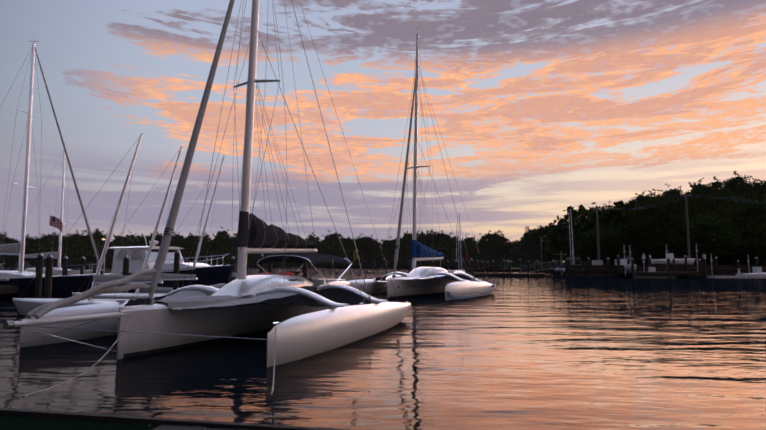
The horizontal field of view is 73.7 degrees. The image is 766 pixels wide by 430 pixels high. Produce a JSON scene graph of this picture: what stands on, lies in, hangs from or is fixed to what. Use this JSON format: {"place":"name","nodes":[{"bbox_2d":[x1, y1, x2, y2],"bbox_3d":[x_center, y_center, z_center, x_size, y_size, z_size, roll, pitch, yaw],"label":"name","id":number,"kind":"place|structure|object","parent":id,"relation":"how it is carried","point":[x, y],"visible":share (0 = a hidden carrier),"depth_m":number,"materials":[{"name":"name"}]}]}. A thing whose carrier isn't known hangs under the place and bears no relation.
{"place":"outdoors","nodes":[
{"label":"outdoors","id":0,"kind":"place"},
{"bbox_2d":[0,266,765,429],"bbox_3d":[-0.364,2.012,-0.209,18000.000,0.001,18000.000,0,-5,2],"label":"water","id":1,"kind":"structure","parent":0,"point":[549,351],"depth_m":9.86,"materials":[{"name":"liquid"}]},
{"bbox_2d":[0,41,105,299],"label":"sailboat","id":2,"kind":"object","parent":1,"relation":"on","point":[64,286],"visible":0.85,"depth_m":29.93,"materials":[{"name":"blue plastic"}]},
{"bbox_2d":[3,151,103,275],"bbox_3d":[-33.951,-0.058,52.875,10.578,15.104,3.266,0,-5,-3],"label":"sailboat","id":3,"kind":"object","parent":1,"relation":"on","point":[30,268],"visible":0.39,"depth_m":52.39,"materials":[{"name":"white plastic"}]},
{"bbox_2d":[12,134,162,314],"bbox_3d":[-10.948,0.465,20.365,7.417,7.548,2.276,0,-5,2],"label":"sailboat","id":4,"kind":"object","parent":1,"relation":"in","point":[24,306],"visible":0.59,"depth_m":20.10,"materials":[{"name":"plastic"}]},
{"bbox_2d":[72,147,197,298],"bbox_3d":[-11.024,0.642,24.371,7.417,7.948,2.276,0,-5,2],"label":"sailboat","id":5,"kind":"object","parent":1,"relation":"in","point":[163,276],"visible":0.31,"depth_m":24.07,"materials":[{"name":"plastic"}]},
{"bbox_2d":[76,232,234,292],"bbox_3d":[-14.385,3.358,32.652,12.677,4.695,4.008,-3,-6,27],"label":"motorboat","id":6,"kind":"object","parent":1,"relation":"on","point":[207,275],"visible":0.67,"depth_m":30.91,"materials":[{"name":"white plastic"}]},
{"bbox_2d":[0,238,315,297],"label":"dock pilings","id":7,"kind":"object","parent":1,"relation":"in","point":[5,289],"visible":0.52,"depth_m":27.56,"materials":[{"name":"brown wood"}]},
{"bbox_2d":[0,408,349,429],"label":"dock","id":8,"kind":"object","parent":1,"relation":"in","point":[18,419],"visible":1,"depth_m":4.45,"materials":[{"name":"brown wood"}]},
{"bbox_2d":[139,156,236,293],"bbox_3d":[-10.839,0.809,30.379,7.417,8.746,2.276,0,-5,2],"label":"sailboat","id":9,"kind":"object","parent":1,"relation":"in","point":[162,290],"visible":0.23,"depth_m":30.22,"materials":[{"name":"metal"}]},
{"bbox_2d":[0,0,410,396],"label":"trimaran","id":10,"kind":"object","parent":1,"relation":"in","point":[297,315],"visible":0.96,"depth_m":13.61,"materials":[{"name":"white plastic"}]},
{"bbox_2d":[348,27,494,299],"bbox_3d":[2.845,-3.588,34.633,7.799,18.779,9.800,-3,-6,32],"label":"trimaran","id":11,"kind":"object","parent":1,"relation":"on","point":[450,284],"visible":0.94,"depth_m":32.82,"materials":[{"name":"white plastic"}]},
{"bbox_2d":[361,258,580,276],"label":"floating docks","id":12,"kind":"object","parent":1,"relation":"on","point":[487,270],"visible":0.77,"depth_m":78.94,"materials":[{"name":"brown wood"}]},
{"bbox_2d":[454,213,469,272],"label":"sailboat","id":13,"kind":"object","parent":12,"relation":"on","point":[461,248],"visible":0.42,"depth_m":81.84,"materials":[{"name":"white"}]},
{"bbox_2d":[634,264,676,277],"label":"skiff","id":14,"kind":"object","parent":1,"relation":"on","point":[651,269],"visible":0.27,"depth_m":68.53,"materials":[{"name":"white plastic"}]},
{"bbox_2d":[736,264,765,277],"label":"skiff","id":15,"kind":"object","parent":1,"relation":"on","point":[757,271],"visible":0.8,"depth_m":69.54,"materials":[{"name":"white plastic"}]},
{"bbox_2d":[0,0,765,243],"label":"sky","id":16,"kind":"structure","parent":0,"point":[540,109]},
{"bbox_2d":[53,259,760,273],"bbox_3d":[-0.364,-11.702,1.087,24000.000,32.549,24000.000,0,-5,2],"label":"terrain","id":17,"kind":"structure","parent":0,"point":[544,266],"depth_m":184.09,"materials":[{"name":"green soil"}]},
{"bbox_2d":[0,232,15,243],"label":"tree","id":18,"kind":"object","parent":17,"relation":"on","point":[4,235],"visible":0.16,"depth_m":314.60,"materials":[{"name":"green plant"}]},
{"bbox_2d":[0,255,17,266],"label":"bush","id":19,"kind":"object","parent":17,"relation":"on","point":[7,260],"visible":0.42,"depth_m":300.86,"materials":[{"name":"green plant"}]},
{"bbox_2d":[3,247,34,266],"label":"bush","id":20,"kind":"object","parent":17,"relation":"on","point":[15,259],"visible":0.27,"depth_m":302.91,"materials":[{"name":"green plant"}]},
{"bbox_2d":[25,236,44,248],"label":"tree","id":21,"kind":"object","parent":17,"relation":"on","point":[31,241],"visible":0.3,"depth_m":315.90,"materials":[{"name":"green plant"}]},
{"bbox_2d":[24,241,58,266],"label":"bush","id":22,"kind":"object","parent":17,"relation":"on","point":[34,249],"visible":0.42,"depth_m":309.56,"materials":[{"name":"green plant"}]},
{"bbox_2d":[40,232,58,244],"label":"tree","id":23,"kind":"object","parent":17,"relation":"on","point":[47,238],"visible":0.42,"depth_m":322.94,"materials":[{"name":"green plant"}]},
{"bbox_2d":[46,245,71,266],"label":"bush","id":24,"kind":"object","parent":17,"relation":"on","point":[63,248],"visible":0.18,"depth_m":315.44,"materials":[{"name":"green plant"}]},
{"bbox_2d":[57,237,73,246],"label":"tree","id":25,"kind":"object","parent":17,"relation":"on","point":[66,242],"visible":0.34,"depth_m":322.76,"materials":[{"name":"green plant"}]},
{"bbox_2d":[62,233,78,245],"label":"tree","id":26,"kind":"object","parent":17,"relation":"on","point":[69,237],"visible":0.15,"depth_m":331.68,"materials":[{"name":"green plant"}]},
{"bbox_2d":[56,240,87,266],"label":"bush","id":27,"kind":"object","parent":17,"relation":"on","point":[73,258],"visible":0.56,"depth_m":316.60,"materials":[{"name":"green plant"}]},
{"bbox_2d":[68,229,82,240],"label":"tree","id":28,"kind":"object","parent":17,"relation":"on","point":[73,236],"visible":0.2,"depth_m":338.70,"materials":[{"name":"green plant"}]},
{"bbox_2d":[77,242,92,253],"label":"tree","id":29,"kind":"object","parent":17,"relation":"on","point":[83,247],"visible":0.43,"depth_m":323.67,"materials":[{"name":"green plant"}]},
{"bbox_2d":[80,232,95,246],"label":"tree","id":30,"kind":"object","parent":17,"relation":"on","point":[85,239],"visible":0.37,"depth_m":334.12,"materials":[{"name":"green plant"}]},
{"bbox_2d":[80,230,107,242],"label":"tree","id":31,"kind":"object","parent":17,"relation":"on","point":[97,234],"visible":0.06,"depth_m":344.85,"materials":[{"name":"green plant"}]},
{"bbox_2d":[82,242,111,266],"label":"bush","id":32,"kind":"object","parent":17,"relation":"on","point":[88,251],"visible":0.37,"depth_m":321.38,"materials":[{"name":"green plant"}]},
{"bbox_2d":[99,244,119,264],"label":"bush","id":33,"kind":"object","parent":17,"relation":"on","point":[108,255],"visible":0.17,"depth_m":324.88,"materials":[{"name":"green plant"}]},
{"bbox_2d":[112,232,129,242],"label":"tree","id":34,"kind":"object","parent":17,"relation":"on","point":[119,237],"visible":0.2,"depth_m":352.53,"materials":[{"name":"green plant"}]},
{"bbox_2d":[112,238,130,252],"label":"tree","id":35,"kind":"object","parent":17,"relation":"on","point":[123,244],"visible":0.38,"depth_m":331.58,"materials":[{"name":"green plant"}]},
{"bbox_2d":[131,234,147,245],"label":"tree","id":36,"kind":"object","parent":17,"relation":"on","point":[139,239],"visible":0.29,"depth_m":354.63,"materials":[{"name":"green plant"}]},
{"bbox_2d":[144,231,162,245],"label":"tree","id":37,"kind":"object","parent":17,"relation":"on","point":[158,237],"visible":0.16,"depth_m":346.66,"materials":[{"name":"green plant"}]},
{"bbox_2d":[159,237,180,246],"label":"tree","id":38,"kind":"object","parent":17,"relation":"on","point":[172,242],"visible":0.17,"depth_m":341.85,"materials":[{"name":"green plant"}]},
{"bbox_2d":[180,243,192,254],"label":"tree","id":39,"kind":"object","parent":17,"relation":"on","point":[186,248],"visible":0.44,"depth_m":343.19,"materials":[{"name":"green plant"}]},
{"bbox_2d":[182,248,201,262],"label":"bush","id":40,"kind":"object","parent":17,"relation":"on","point":[187,254],"visible":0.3,"depth_m":338.85,"materials":[{"name":"green plant"}]},
{"bbox_2d":[191,233,210,242],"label":"tree","id":41,"kind":"object","parent":17,"relation":"on","point":[200,238],"visible":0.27,"depth_m":356.32,"materials":[{"name":"green plant"}]},
{"bbox_2d":[190,246,212,265],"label":"bush","id":42,"kind":"object","parent":17,"relation":"on","point":[203,253],"visible":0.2,"depth_m":341.54,"materials":[{"name":"green plant"}]},
{"bbox_2d":[190,240,214,262],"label":"bush","id":43,"kind":"object","parent":17,"relation":"on","point":[204,246],"visible":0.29,"depth_m":342.84,"materials":[{"name":"green plant"}]},
{"bbox_2d":[209,234,226,252],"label":"tree","id":44,"kind":"object","parent":17,"relation":"on","point":[217,242],"visible":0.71,"depth_m":348.48,"materials":[{"name":"green plant"}]},
{"bbox_2d":[212,226,230,251],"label":"tree","id":45,"kind":"object","parent":17,"relation":"on","point":[225,237],"visible":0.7,"depth_m":351.96,"materials":[{"name":"green plant"}]},
{"bbox_2d":[209,246,237,265],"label":"bush","id":46,"kind":"object","parent":17,"relation":"on","point":[226,249],"visible":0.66,"depth_m":343.56,"materials":[{"name":"green plant"}]},
{"bbox_2d":[229,232,237,249],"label":"tree","id":47,"kind":"object","parent":17,"relation":"on","point":[233,241],"visible":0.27,"depth_m":354.93,"materials":[{"name":"green plant"}]},
{"bbox_2d":[247,253,259,265],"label":"bush","id":48,"kind":"object","parent":17,"relation":"on","point":[250,259],"visible":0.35,"depth_m":345.52,"materials":[{"name":"green plant"}]},
{"bbox_2d":[247,253,267,265],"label":"bush","id":49,"kind":"object","parent":17,"relation":"on","point":[258,258],"visible":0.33,"depth_m":346.07,"materials":[{"name":"green plant"}]},
{"bbox_2d":[307,232,319,241],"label":"tree","id":50,"kind":"object","parent":17,"relation":"on","point":[311,237],"visible":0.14,"depth_m":376.53,"materials":[{"name":"green plant"}]},
{"bbox_2d":[323,230,340,244],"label":"tree","id":51,"kind":"object","parent":17,"relation":"on","point":[329,237],"visible":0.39,"depth_m":374.33,"materials":[{"name":"green plant"}]},
{"bbox_2d":[323,240,347,265],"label":"bush","id":52,"kind":"object","parent":17,"relation":"on","point":[333,247],"visible":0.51,"depth_m":350.62,"materials":[{"name":"green plant"}]},
{"bbox_2d":[328,250,351,265],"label":"bush","id":53,"kind":"object","parent":17,"relation":"on","point":[337,263],"visible":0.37,"depth_m":346.53,"materials":[{"name":"green plant"}]},
{"bbox_2d":[341,237,353,248],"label":"tree","id":54,"kind":"object","parent":17,"relation":"on","point":[346,242],"visible":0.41,"depth_m":365.70,"materials":[{"name":"green plant"}]},
{"bbox_2d":[356,250,371,265],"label":"bush","id":55,"kind":"object","parent":17,"relation":"on","point":[362,258],"visible":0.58,"depth_m":348.05,"materials":[{"name":"green plant"}]},
{"bbox_2d":[357,236,378,254],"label":"tree","id":56,"kind":"object","parent":17,"relation":"on","point":[364,243],"visible":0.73,"depth_m":351.23,"materials":[{"name":"green plant"}]},
{"bbox_2d":[362,238,385,254],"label":"tree","id":57,"kind":"object","parent":17,"relation":"on","point":[376,243],"visible":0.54,"depth_m":352.52,"materials":[{"name":"green plant"}]},
{"bbox_2d":[379,250,398,265],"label":"bush","id":58,"kind":"object","parent":17,"relation":"on","point":[383,251],"visible":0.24,"depth_m":346.91,"materials":[{"name":"green plant"}]},
{"bbox_2d":[385,236,396,253],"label":"tree","id":59,"kind":"object","parent":17,"relation":"on","point":[391,244],"visible":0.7,"depth_m":351.54,"materials":[{"name":"green plant"}]},
{"bbox_2d":[392,248,410,265],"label":"bush","id":60,"kind":"object","parent":17,"relation":"on","point":[402,259],"visible":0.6,"depth_m":342.85,"materials":[{"name":"green plant"}]},
{"bbox_2d":[402,233,416,252],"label":"tree","id":61,"kind":"object","parent":17,"relation":"on","point":[408,249],"visible":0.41,"depth_m":347.51,"materials":[{"name":"green plant"}]},
{"bbox_2d":[416,230,428,246],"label":"tree","id":62,"kind":"object","parent":17,"relation":"on","point":[420,237],"visible":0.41,"depth_m":346.28,"materials":[{"name":"green plant"}]},
{"bbox_2d":[426,241,448,265],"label":"bush","id":63,"kind":"object","parent":17,"relation":"on","point":[435,246],"visible":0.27,"depth_m":333.98,"materials":[{"name":"green plant"}]},
{"bbox_2d":[424,229,452,249],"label":"tree","id":64,"kind":"object","parent":17,"relation":"on","point":[437,237],"visible":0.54,"depth_m":343.33,"materials":[{"name":"green plant"}]},
{"bbox_2d":[436,240,457,265],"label":"bush","id":65,"kind":"object","parent":17,"relation":"on","point":[447,247],"visible":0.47,"depth_m":330.45,"materials":[{"name":"green plant"}]},
{"bbox_2d":[438,250,463,265],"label":"bush","id":66,"kind":"object","parent":17,"relation":"on","point":[447,259],"visible":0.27,"depth_m":327.08,"materials":[{"name":"green plant"}]},
{"bbox_2d":[444,238,464,250],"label":"tree","id":67,"kind":"object","parent":17,"relation":"on","point":[451,241],"visible":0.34,"depth_m":333.74,"materials":[{"name":"green plant"}]},
{"bbox_2d":[455,245,471,265],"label":"bush","id":68,"kind":"object","parent":17,"relation":"on","point":[464,251],"visible":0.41,"depth_m":326.36,"materials":[{"name":"green plant"}]},
{"bbox_2d":[468,239,481,249],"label":"tree","id":69,"kind":"object","parent":17,"relation":"on","point":[472,245],"visible":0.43,"depth_m":332.41,"materials":[{"name":"green plant"}]},
{"bbox_2d":[463,249,489,266],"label":"bush","id":70,"kind":"object","parent":17,"relation":"on","point":[474,253],"visible":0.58,"depth_m":322.06,"materials":[{"name":"green plant"}]},
{"bbox_2d":[465,249,487,265],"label":"bush","id":71,"kind":"object","parent":17,"relation":"on","point":[477,258],"visible":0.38,"depth_m":321.69,"materials":[{"name":"green plant"}]},
{"bbox_2d":[475,230,507,259],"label":"tree","id":72,"kind":"object","parent":17,"relation":"on","point":[484,244],"visible":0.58,"depth_m":328.03,"materials":[{"name":"green plant"}]},
{"bbox_2d":[489,234,510,263],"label":"tree","id":73,"kind":"object","parent":17,"relation":"on","point":[499,247],"visible":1,"depth_m":298.95,"materials":[{"name":"green plant"}]},
{"bbox_2d":[506,246,516,261],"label":"bush","id":74,"kind":"object","parent":17,"relation":"on","point":[511,258],"visible":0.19,"depth_m":329.59,"materials":[{"name":"green plant"}]},
{"bbox_2d":[521,226,537,260],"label":"tree","id":75,"kind":"object","parent":17,"relation":"on","point":[527,236],"visible":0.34,"depth_m":271.57,"materials":[{"name":"green plant"}]},
{"bbox_2d":[531,222,558,248],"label":"tree","id":76,"kind":"object","parent":17,"relation":"on","point":[541,232],"visible":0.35,"depth_m":228.66,"materials":[{"name":"green plant"}]},
{"bbox_2d":[537,232,560,262],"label":"tree","id":77,"kind":"object","parent":17,"relation":"on","point":[545,244],"visible":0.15,"depth_m":191.76,"materials":[{"name":"green plant"}]},
{"bbox_2d":[542,247,556,263],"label":"bush","id":78,"kind":"object","parent":17,"relation":"on","point":[545,256],"visible":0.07,"depth_m":173.80,"materials":[{"name":"green plant"}]},
{"bbox_2d":[546,233,562,262],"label":"bush","id":79,"kind":"object","parent":17,"relation":"on","point":[551,257],"visible":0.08,"depth_m":126.71,"materials":[{"name":"green plant"}]},
{"bbox_2d":[539,205,602,259],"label":"utility pole","id":80,"kind":"object","parent":17,"relation":"on","point":[598,243],"visible":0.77,"depth_m":84.95,"materials":[{"name":"grey paint"}]},
{"bbox_2d":[555,209,586,271],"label":"beach cat","id":81,"kind":"object","parent":17,"relation":"on","point":[559,269],"visible":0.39,"depth_m":83.64},
{"bbox_2d":[556,216,590,260],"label":"tree","id":82,"kind":"object","parent":17,"relation":"on","point":[562,237],"visible":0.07,"depth_m":118.51,"materials":[{"name":"green plant"}]},
{"bbox_2d":[547,202,608,263],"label":"tree","id":83,"kind":"object","parent":17,"relation":"on","point":[574,215],"visible":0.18,"depth_m":119.86,"materials":[{"name":"green plant"}]},
{"bbox_2d":[576,223,596,260],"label":"tree","id":84,"kind":"object","parent":17,"relation":"on","point":[586,257],"visible":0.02,"depth_m":105.90,"materials":[{"name":"green plant"}]},
{"bbox_2d":[564,206,627,262],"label":"tree","id":85,"kind":"object","parent":17,"relation":"on","point":[578,234],"visible":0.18,"depth_m":108.12,"materials":[{"name":"green plant"}]},
{"bbox_2d":[583,222,625,264],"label":"tree","id":86,"kind":"object","parent":17,"relation":"on","point":[618,237],"visible":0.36,"depth_m":92.02,"materials":[{"name":"green plant"}]},
{"bbox_2d":[600,202,617,223],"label":"tree","id":87,"kind":"object","parent":17,"relation":"on","point":[609,209],"visible":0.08,"depth_m":113.95,"materials":[{"name":"green plant"}]},
{"bbox_2d":[619,244,645,262],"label":"tree","id":88,"kind":"object","parent":17,"relation":"on","point":[637,256],"visible":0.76,"depth_m":90.23,"materials":[{"name":"green plant"}]},
{"bbox_2d":[590,196,687,264],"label":"tree","id":89,"kind":"object","parent":17,"relation":"on","point":[622,208],"visible":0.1,"depth_m":100.63,"materials":[{"name":"green plant"}]},
{"bbox_2d":[620,189,685,258],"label":"tree","id":90,"kind":"object","parent":17,"relation":"on","point":[635,226],"visible":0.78,"depth_m":88.61,"materials":[{"name":"green plant"}]},
{"bbox_2d":[628,240,683,264],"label":"bush","id":91,"kind":"object","parent":17,"relation":"on","point":[644,253],"visible":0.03,"depth_m":96.07,"materials":[{"name":"green plant"}]},
{"bbox_2d":[559,244,765,278],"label":"pier","id":92,"kind":"structure","parent":17,"relation":"on","point":[618,270],"depth_m":72.00,"materials":[{"name":"brown wood"}]},
{"bbox_2d":[615,257,635,270],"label":"box","id":93,"kind":"object","parent":92,"relation":"on","point":[627,267],"visible":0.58,"depth_m":73.56,"materials":[{"name":"white"}]},
{"bbox_2d":[649,251,695,264],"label":"skiff","id":94,"kind":"object","parent":92,"relation":"on","point":[690,261],"visible":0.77,"depth_m":74.17,"materials":[{"name":"white plastic"}]},
{"bbox_2d":[647,191,681,203],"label":"tree","id":95,"kind":"object","parent":17,"relation":"on","point":[668,197],"visible":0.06,"depth_m":143.82,"materials":[{"name":"green plant"}]},
{"bbox_2d":[657,184,680,199],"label":"tree","id":96,"kind":"object","parent":17,"relation":"on","point":[674,191],"visible":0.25,"depth_m":202.45,"materials":[{"name":"green plant"}]},
{"bbox_2d":[595,193,765,257],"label":"utility pole","id":97,"kind":"object","parent":17,"relation":"on","point":[688,235],"visible":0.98,"depth_m":79.50,"materials":[{"name":"grey paint"}]},
{"bbox_2d":[642,196,722,255],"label":"tree","id":98,"kind":"object","parent":17,"relation":"on","point":[694,211],"visible":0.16,"depth_m":86.44,"materials":[{"name":"green plant"}]},
{"bbox_2d":[653,205,734,264],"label":"tree","id":99,"kind":"object","parent":17,"relation":"on","point":[702,217],"visible":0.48,"depth_m":82.81,"materials":[{"name":"green plant"}]},
{"bbox_2d":[687,184,708,195],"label":"tree","id":100,"kind":"object","parent":17,"relation":"on","point":[701,189],"visible":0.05,"depth_m":206.16,"materials":[{"name":"green plant"}]},
{"bbox_2d":[678,191,721,213],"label":"tree","id":101,"kind":"object","parent":17,"relation":"on","point":[702,203],"visible":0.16,"depth_m":103.29,"materials":[{"name":"green plant"}]},
{"bbox_2d":[688,178,713,193],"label":"tree","id":102,"kind":"object","parent":17,"relation":"on","point":[698,185],"visible":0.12,"depth_m":213.50,"materials":[{"name":"green plant"}]},
{"bbox_2d":[704,175,727,192],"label":"tree","id":103,"kind":"object","parent":17,"relation":"on","point":[717,184],"visible":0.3,"depth_m":212.31,"materials":[{"name":"green plant"}]},
{"bbox_2d":[710,192,757,227],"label":"tree","id":104,"kind":"object","parent":17,"relation":"on","point":[723,207],"visible":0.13,"depth_m":100.25,"materials":[{"name":"green plant"}]},
{"bbox_2d":[717,178,753,194],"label":"tree","id":105,"kind":"object","parent":17,"relation":"on","point":[733,184],"visible":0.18,"depth_m":201.92,"materials":[{"name":"green plant"}]},
{"bbox_2d":[724,171,752,187],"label":"tree","id":106,"kind":"object","parent":17,"relation":"on","point":[738,178],"visible":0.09,"depth_m":214.60,"materials":[{"name":"green plant"}]},
{"bbox_2d":[725,189,765,264],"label":"tree","id":107,"kind":"object","parent":17,"relation":"on","point":[751,212],"visible":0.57,"depth_m":91.71,"materials":[{"name":"green plant"}]},
{"bbox_2d":[732,187,765,217],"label":"tree","id":108,"kind":"object","parent":17,"relation":"on","point":[761,198],"visible":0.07,"depth_m":102.30,"materials":[{"name":"green plant"}]},
{"bbox_2d":[733,177,765,196],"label":"tree","id":109,"kind":"object","parent":17,"relation":"on","point":[747,188],"visible":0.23,"depth_m":175.69,"materials":[{"name":"green plant"}]},
{"bbox_2d":[749,183,765,197],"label":"tree","id":110,"kind":"object","parent":17,"relation":"on","point":[763,186],"visible":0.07,"depth_m":112.34,"materials":[{"name":"green plant"}]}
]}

